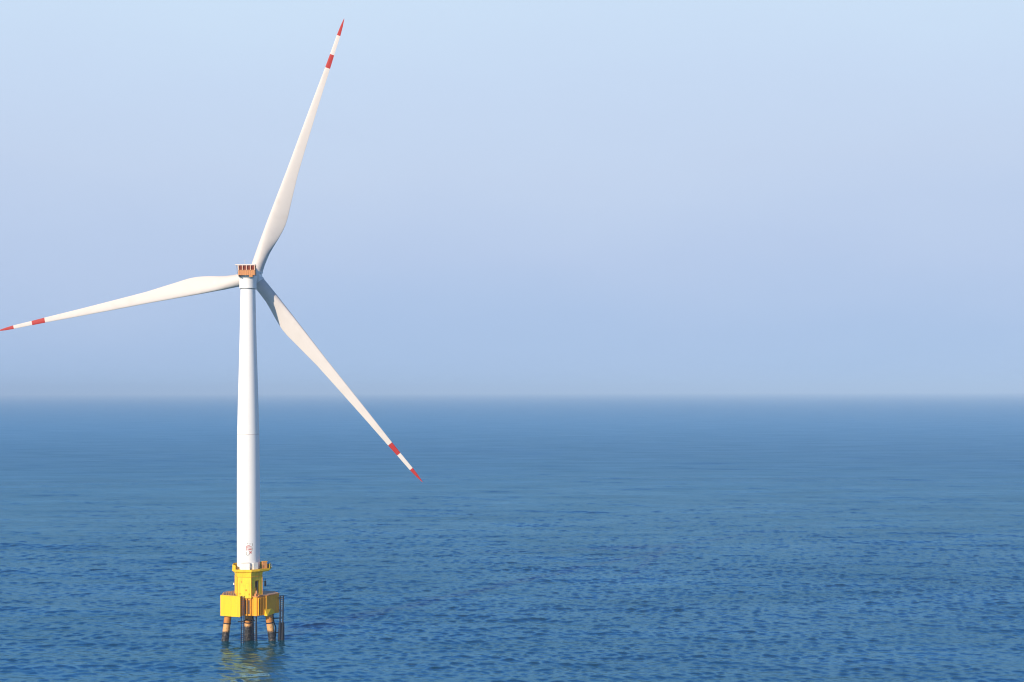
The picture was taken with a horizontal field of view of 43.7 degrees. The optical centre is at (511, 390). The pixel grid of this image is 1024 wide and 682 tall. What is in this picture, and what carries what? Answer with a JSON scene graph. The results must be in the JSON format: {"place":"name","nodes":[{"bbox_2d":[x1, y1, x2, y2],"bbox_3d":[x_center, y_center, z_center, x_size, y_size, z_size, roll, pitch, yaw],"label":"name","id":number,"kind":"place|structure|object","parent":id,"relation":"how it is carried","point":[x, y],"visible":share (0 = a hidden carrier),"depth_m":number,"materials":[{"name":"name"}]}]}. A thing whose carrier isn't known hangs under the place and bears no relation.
{"place":"outdoors","nodes":[
{"label":"outdoors","id":0,"kind":"place"},
{"bbox_2d":[0,393,1023,681],"bbox_3d":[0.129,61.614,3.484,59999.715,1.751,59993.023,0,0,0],"label":"sea","id":1,"kind":"structure","parent":0,"point":[704,537],"depth_m":536.35,"materials":[{"name":"liquid"}]},
{"bbox_2d":[0,19,421,642],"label":"wind turbine","id":2,"kind":"object","parent":1,"relation":"in","point":[248,597],"visible":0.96,"depth_m":315.80,"materials":[{"name":"white paint"}]},
{"bbox_2d":[0,0,1023,394],"label":"sky","id":3,"kind":"structure","parent":0,"point":[490,196],"materials":[{"name":"blue"}]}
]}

